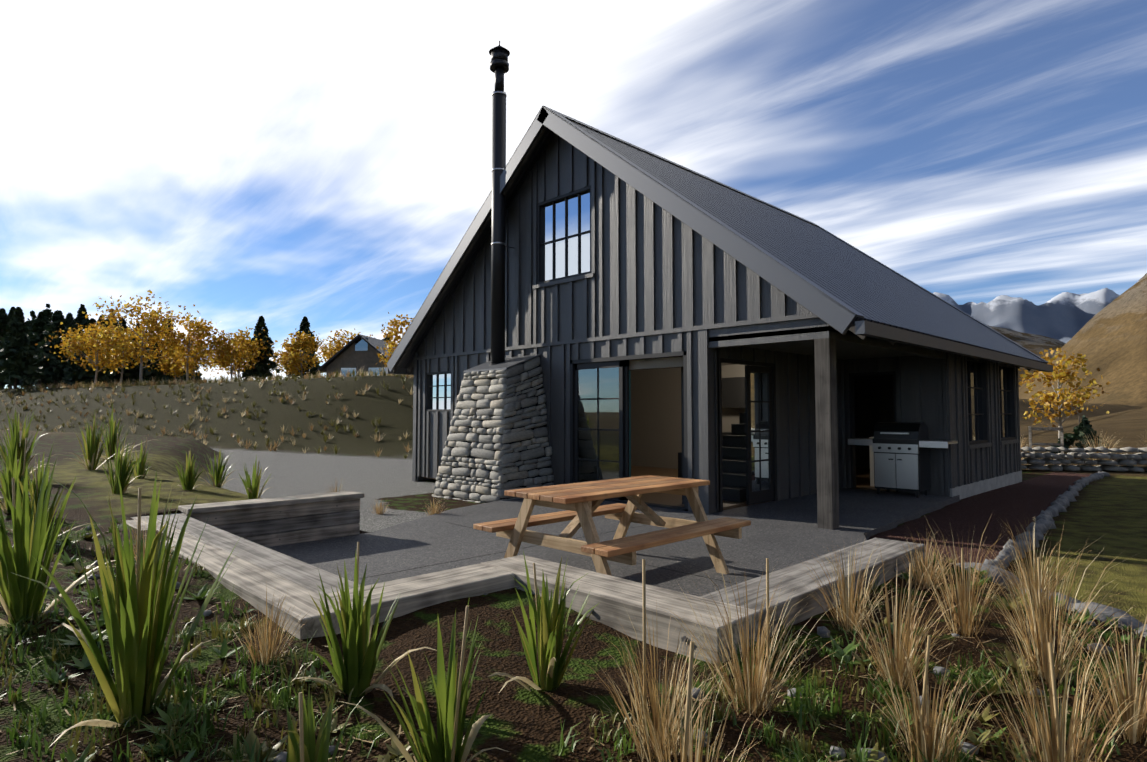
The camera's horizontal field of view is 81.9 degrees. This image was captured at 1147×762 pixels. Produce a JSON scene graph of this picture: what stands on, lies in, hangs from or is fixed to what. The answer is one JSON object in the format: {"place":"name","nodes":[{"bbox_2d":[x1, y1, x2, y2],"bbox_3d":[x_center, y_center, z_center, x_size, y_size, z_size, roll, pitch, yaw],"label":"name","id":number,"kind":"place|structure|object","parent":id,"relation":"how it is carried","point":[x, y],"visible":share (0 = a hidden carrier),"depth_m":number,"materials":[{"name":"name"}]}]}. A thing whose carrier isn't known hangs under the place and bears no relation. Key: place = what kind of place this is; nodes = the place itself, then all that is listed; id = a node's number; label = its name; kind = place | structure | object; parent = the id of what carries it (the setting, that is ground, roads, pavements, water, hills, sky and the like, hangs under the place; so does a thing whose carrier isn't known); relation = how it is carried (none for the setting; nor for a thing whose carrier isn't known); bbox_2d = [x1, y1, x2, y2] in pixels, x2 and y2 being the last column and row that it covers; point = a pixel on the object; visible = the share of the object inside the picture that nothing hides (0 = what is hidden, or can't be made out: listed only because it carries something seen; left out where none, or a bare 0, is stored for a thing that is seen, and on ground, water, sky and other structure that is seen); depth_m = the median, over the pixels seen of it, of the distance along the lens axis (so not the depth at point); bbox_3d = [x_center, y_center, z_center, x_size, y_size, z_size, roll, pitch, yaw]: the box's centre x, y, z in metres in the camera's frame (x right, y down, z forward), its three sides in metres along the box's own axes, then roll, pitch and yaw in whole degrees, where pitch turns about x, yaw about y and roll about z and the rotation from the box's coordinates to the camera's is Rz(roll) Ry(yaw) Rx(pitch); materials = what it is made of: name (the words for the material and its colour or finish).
{"place":"outdoors","nodes":[
{"label":"outdoors","id":0,"kind":"place"},
{"bbox_2d":[0,273,1146,761],"bbox_3d":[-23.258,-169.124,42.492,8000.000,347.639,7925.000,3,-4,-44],"label":"ground","id":1,"kind":"structure","parent":0,"point":[526,725],"depth_m":3.93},
{"bbox_2d":[0,403,598,761],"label":"flax plants","id":2,"kind":"object","parent":1,"relation":"on","point":[136,633],"visible":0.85,"depth_m":2.44,"materials":[{"name":"green plant"}]},
{"bbox_2d":[326,343,409,376],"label":"neighbour walls","id":3,"kind":"structure","parent":1,"relation":"on","point":[350,357],"depth_m":50.31,"materials":[{"name":"black wood"}]},
{"bbox_2d":[317,334,397,372],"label":"neighbour roof","id":4,"kind":"structure","parent":3,"relation":"on","point":[374,342],"depth_m":50.26,"materials":[{"name":"grey metal"}]},
{"bbox_2d":[341,337,405,376],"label":"distant house windows","id":5,"kind":"structure","parent":3,"relation":"in","point":[361,344],"depth_m":50.28,"materials":[{"name":"glass"}]},
{"bbox_2d":[126,513,759,664],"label":"sleepers","id":6,"kind":"object","parent":1,"relation":"on","point":[252,568],"visible":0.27,"depth_m":3.54},
{"bbox_2d":[436,361,549,502],"bbox_3d":[-1.366,0.904,11.237,1.215,2.660,1.830,3,-4,-44],"label":"chimney","id":7,"kind":"object","parent":1,"relation":"on","point":[472,457],"depth_m":10.96,"materials":[{"name":"grey stone"}]},
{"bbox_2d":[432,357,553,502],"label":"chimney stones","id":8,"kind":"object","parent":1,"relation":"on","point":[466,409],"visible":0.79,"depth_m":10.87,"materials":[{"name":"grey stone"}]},
{"bbox_2d":[489,41,513,365],"bbox_3d":[-1.280,-3.155,11.793,0.580,5.920,0.440,3,-4,-44],"label":"flue","id":9,"kind":"object","parent":8,"relation":"on","point":[499,64],"visible":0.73,"depth_m":11.64,"materials":[{"name":"grey metal"}]},
{"bbox_2d":[491,91,506,245],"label":"flue bands","id":10,"kind":"object","parent":9,"relation":"attached to","point":[503,243],"visible":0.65,"depth_m":11.66,"materials":[{"name":"black metal"}]},
{"bbox_2d":[463,354,540,372],"bbox_3d":[-1.253,-0.306,11.510,0.750,0.298,1.210,3,-4,-44],"label":"chimney cap","id":11,"kind":"object","parent":8,"relation":"on","point":[508,362],"visible":0.86,"depth_m":11.34,"materials":[{"name":"grey concrete"}]},
{"bbox_2d":[12,414,1061,761],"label":"grass stalks","id":12,"kind":"object","parent":1,"relation":"on","point":[688,704],"visible":0.54,"depth_m":2.09,"materials":[{"name":"beige"}]},
{"bbox_2d":[178,491,925,641],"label":"sleepers","id":13,"kind":"object","parent":1,"relation":"on","point":[304,518],"visible":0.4,"depth_m":4.10},
{"bbox_2d":[215,505,920,641],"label":"sleeper bolts","id":14,"kind":"object","parent":13,"relation":"on","point":[683,638],"visible":0.52,"depth_m":3.46,"materials":[{"name":"silver metal"}]},
{"bbox_2d":[0,303,1111,453],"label":"conifer","id":15,"kind":"object","parent":1,"relation":"on","point":[20,335],"depth_m":61.75,"materials":[{"name":"plant"}]},
{"bbox_2d":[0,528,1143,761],"bbox_3d":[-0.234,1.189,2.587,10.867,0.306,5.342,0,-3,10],"label":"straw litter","id":16,"kind":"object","parent":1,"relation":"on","point":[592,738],"visible":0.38,"depth_m":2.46,"materials":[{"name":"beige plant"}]},
{"bbox_2d":[35,289,1109,440],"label":"autumn trees","id":17,"kind":"object","parent":1,"relation":"on","point":[114,341],"depth_m":52.09,"materials":[{"name":"yellow plant"}]},
{"bbox_2d":[0,517,1146,761],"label":"ground cover","id":18,"kind":"object","parent":1,"relation":"on","point":[252,749],"visible":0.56,"depth_m":2.41,"materials":[{"name":"green plant"}]},
{"bbox_2d":[0,366,1146,465],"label":"tussocks","id":19,"kind":"object","parent":1,"relation":"on","point":[276,378],"visible":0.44,"depth_m":35.66,"materials":[{"name":"plant"}]},
{"bbox_2d":[42,526,1112,761],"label":"pebbles","id":20,"kind":"object","parent":1,"relation":"on","point":[822,632],"visible":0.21,"depth_m":2.56,"materials":[{"name":"grey stone"}]},
{"bbox_2d":[107,480,1146,761],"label":"tussocks","id":21,"kind":"object","parent":1,"relation":"on","point":[925,738],"visible":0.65,"depth_m":2.37,"materials":[{"name":"beige plant"}]},
{"bbox_2d":[424,466,895,509],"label":"interior floor","id":22,"kind":"structure","parent":1,"relation":"on","point":[862,478],"depth_m":11.94,"materials":[{"name":"grey"}]},
{"bbox_2d":[629,356,744,468],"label":"interior walls","id":23,"kind":"structure","parent":22,"relation":"on","point":[656,434],"depth_m":15.95,"materials":[{"name":"beige paint"}]},
{"bbox_2d":[678,439,722,477],"bbox_3d":[2.782,1.479,11.774,0.900,0.838,1.600,3,-4,-44],"label":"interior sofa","id":24,"kind":"object","parent":22,"relation":"on","point":[679,464],"visible":0.06,"depth_m":12.00,"materials":[{"name":"grey fabric"}]},
{"bbox_2d":[722,377,745,501],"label":"staircase","id":25,"kind":"structure","parent":22,"relation":"on","point":[734,454],"depth_m":10.98,"materials":[{"name":"brown wood"}]},
{"bbox_2d":[415,133,1020,511],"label":"wall cladding","id":26,"kind":"structure","parent":1,"relation":"on","point":[654,266],"depth_m":10.82,"materials":[{"name":"black wood"}]},
{"bbox_2d":[570,351,687,510],"bbox_3d":[0.800,0.723,9.951,0.130,2.200,2.320,3,-4,-44],"label":"sliding door frame","id":27,"kind":"object","parent":26,"relation":"attached to","point":[621,363],"visible":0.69,"depth_m":10.03,"materials":[{"name":"black metal"}]},
{"bbox_2d":[578,367,618,482],"bbox_3d":[0.426,0.762,10.352,0.051,1.920,0.960,3,-4,-44],"label":"door glass","id":28,"kind":"object","parent":27,"relation":"in","point":[608,415],"visible":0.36,"depth_m":10.36,"materials":[{"name":"clear glass"}]},
{"bbox_2d":[629,370,630,476],"bbox_3d":[0.526,0.707,10.467,0.070,2.220,1.000,3,-4,-44],"label":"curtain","id":29,"kind":"object","parent":26,"relation":"hanging from","point":[629,423],"visible":0.02,"depth_m":10.11,"materials":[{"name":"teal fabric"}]},
{"bbox_2d":[392,125,1030,374],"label":"rafters","id":30,"kind":"object","parent":26,"relation":"on","point":[851,328],"visible":0.08,"depth_m":12.04,"materials":[{"name":"grey wood"}]},
{"bbox_2d":[412,273,1018,513],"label":"house trim","id":31,"kind":"structure","parent":26,"relation":"attached to","point":[797,334],"depth_m":8.90,"materials":[{"name":"black wood"}]},
{"bbox_2d":[386,106,1052,374],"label":"roof flashings","id":32,"kind":"object","parent":26,"relation":"attached to","point":[821,303],"visible":0.73,"depth_m":9.27,"materials":[{"name":"grey metal"}]},
{"bbox_2d":[426,185,1015,444],"bbox_3d":[3.001,-0.963,12.194,12.257,4.200,3.509,0,-3,1],"label":"house joinery","id":33,"kind":"object","parent":26,"relation":"in","point":[578,192],"visible":0.56,"depth_m":11.97,"materials":[{"name":"black metal"}]},
{"bbox_2d":[430,191,1010,440],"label":"windows","id":34,"kind":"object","parent":33,"relation":"in","point":[572,229],"visible":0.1,"depth_m":11.34,"materials":[{"name":"clear glass"}]},
{"bbox_2d":[398,120,1045,368],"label":"roof","id":35,"kind":"structure","parent":26,"relation":"on","point":[869,289],"depth_m":11.31,"materials":[{"name":"grey metal"}]},
{"bbox_2d":[849,371,897,491],"bbox_3d":[5.247,0.873,11.530,0.120,2.050,0.800,3,-4,-44],"label":"door frame","id":36,"kind":"object","parent":26,"relation":"attached to","point":[852,429],"visible":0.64,"depth_m":11.75,"materials":[{"name":"black wood"}]},
{"bbox_2d":[950,471,1021,499],"bbox_3d":[2.994,2.125,13.995,8.910,0.480,9.185,3,-4,-44],"label":"foundation","id":37,"kind":"object","parent":1,"relation":"on","point":[974,488],"visible":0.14,"depth_m":11.95,"materials":[{"name":"grey concrete"}]},
{"bbox_2d":[1028,426,1063,458],"bbox_3d":[13.174,1.889,18.410,0.874,1.250,0.084,-1,-3,11],"label":"timber gate","id":38,"kind":"object","parent":1,"relation":"on","point":[1060,428],"visible":0.67,"depth_m":18.41,"materials":[{"name":"grey wood"}]},
{"bbox_2d":[956,471,1146,637],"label":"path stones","id":39,"kind":"object","parent":1,"relation":"on","point":[1043,522],"visible":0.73,"depth_m":6.34,"materials":[{"name":"grey stone"}]},
{"bbox_2d":[1021,446,1146,471],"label":"dry stone wall","id":40,"kind":"structure","parent":1,"relation":"on","point":[1035,463],"depth_m":16.31,"materials":[{"name":"grey stone"}]},
{"bbox_2d":[0,0,1146,387],"label":"sky","id":41,"kind":"structure","parent":0,"point":[283,162],"materials":[{"name":"blue"}]},
{"bbox_2d":[267,488,959,596],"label":"patio","id":42,"kind":"structure","parent":0,"point":[784,533],"depth_m":6.87,"materials":[{"name":"grey concrete"}]},
{"bbox_2d":[350,516,735,583],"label":"slab joints","id":43,"kind":"object","parent":42,"relation":"on","point":[537,545],"visible":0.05,"depth_m":5.83,"materials":[{"name":"black"}]},
{"bbox_2d":[504,487,728,575],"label":"picnic table legs","id":44,"kind":"object","parent":42,"relation":"on","point":[583,518],"visible":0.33,"depth_m":5.41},
{"bbox_2d":[473,475,750,556],"bbox_3d":[0.342,1.052,5.561,1.800,0.350,1.516,3,-4,-44],"label":"picnic table","id":45,"kind":"object","parent":44,"relation":"on","point":[570,493],"visible":0.96,"depth_m":5.30,"materials":[{"name":"brown wood"}]},
{"bbox_2d":[496,486,741,564],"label":"picnic table supports","id":46,"kind":"object","parent":44,"relation":"attached to","point":[556,542],"visible":0.44,"depth_m":5.25,"materials":[{"name":"brown wood"}]},
{"bbox_2d":[681,358,776,510],"bbox_3d":[2.294,0.769,9.874,1.540,2.100,0.762,3,-4,-44],"label":"glazed door frame","id":47,"kind":"object","parent":42,"relation":"on","point":[760,496],"visible":0.5,"depth_m":9.75,"materials":[{"name":"black metal"}]},
{"bbox_2d":[750,372,769,491],"bbox_3d":[2.282,0.747,9.831,1.338,1.760,0.625,3,-4,-44],"label":"door glass","id":48,"kind":"object","parent":47,"relation":"in","point":[755,447],"visible":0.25,"depth_m":9.89,"materials":[{"name":"clear glass"}]},
{"bbox_2d":[814,338,838,529],"bbox_3d":[2.988,0.612,7.799,0.180,2.220,0.180,3,-4,-44],"label":"porch post","id":49,"kind":"object","parent":42,"relation":"on","point":[826,438],"visible":1,"depth_m":7.74,"materials":[{"name":"grey wood"}]},
{"bbox_2d":[872,422,930,497],"bbox_3d":[5.373,1.271,10.850,0.585,1.190,0.720,3,-4,-44],"label":"barbecue grill","id":50,"kind":"object","parent":42,"relation":"on","point":[917,431],"visible":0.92,"depth_m":10.68,"materials":[{"name":"metal"}]},
{"bbox_2d":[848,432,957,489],"bbox_3d":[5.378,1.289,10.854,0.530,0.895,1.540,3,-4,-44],"label":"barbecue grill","id":51,"kind":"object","parent":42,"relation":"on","point":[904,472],"visible":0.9,"depth_m":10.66,"materials":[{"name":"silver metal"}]},
{"bbox_2d":[869,437,874,485],"bbox_3d":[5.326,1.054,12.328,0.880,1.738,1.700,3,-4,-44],"label":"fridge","id":52,"kind":"object","parent":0,"point":[871,466],"visible":0.07,"depth_m":11.99,"materials":[{"name":"grey metal"}]},
{"bbox_2d":[933,288,1119,342],"bbox_3d":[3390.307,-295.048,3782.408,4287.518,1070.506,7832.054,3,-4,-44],"label":"distant range","id":53,"kind":"structure","parent":0,"point":[1065,317],"depth_m":3891.82,"materials":[{"name":"white snow"}]}
]}

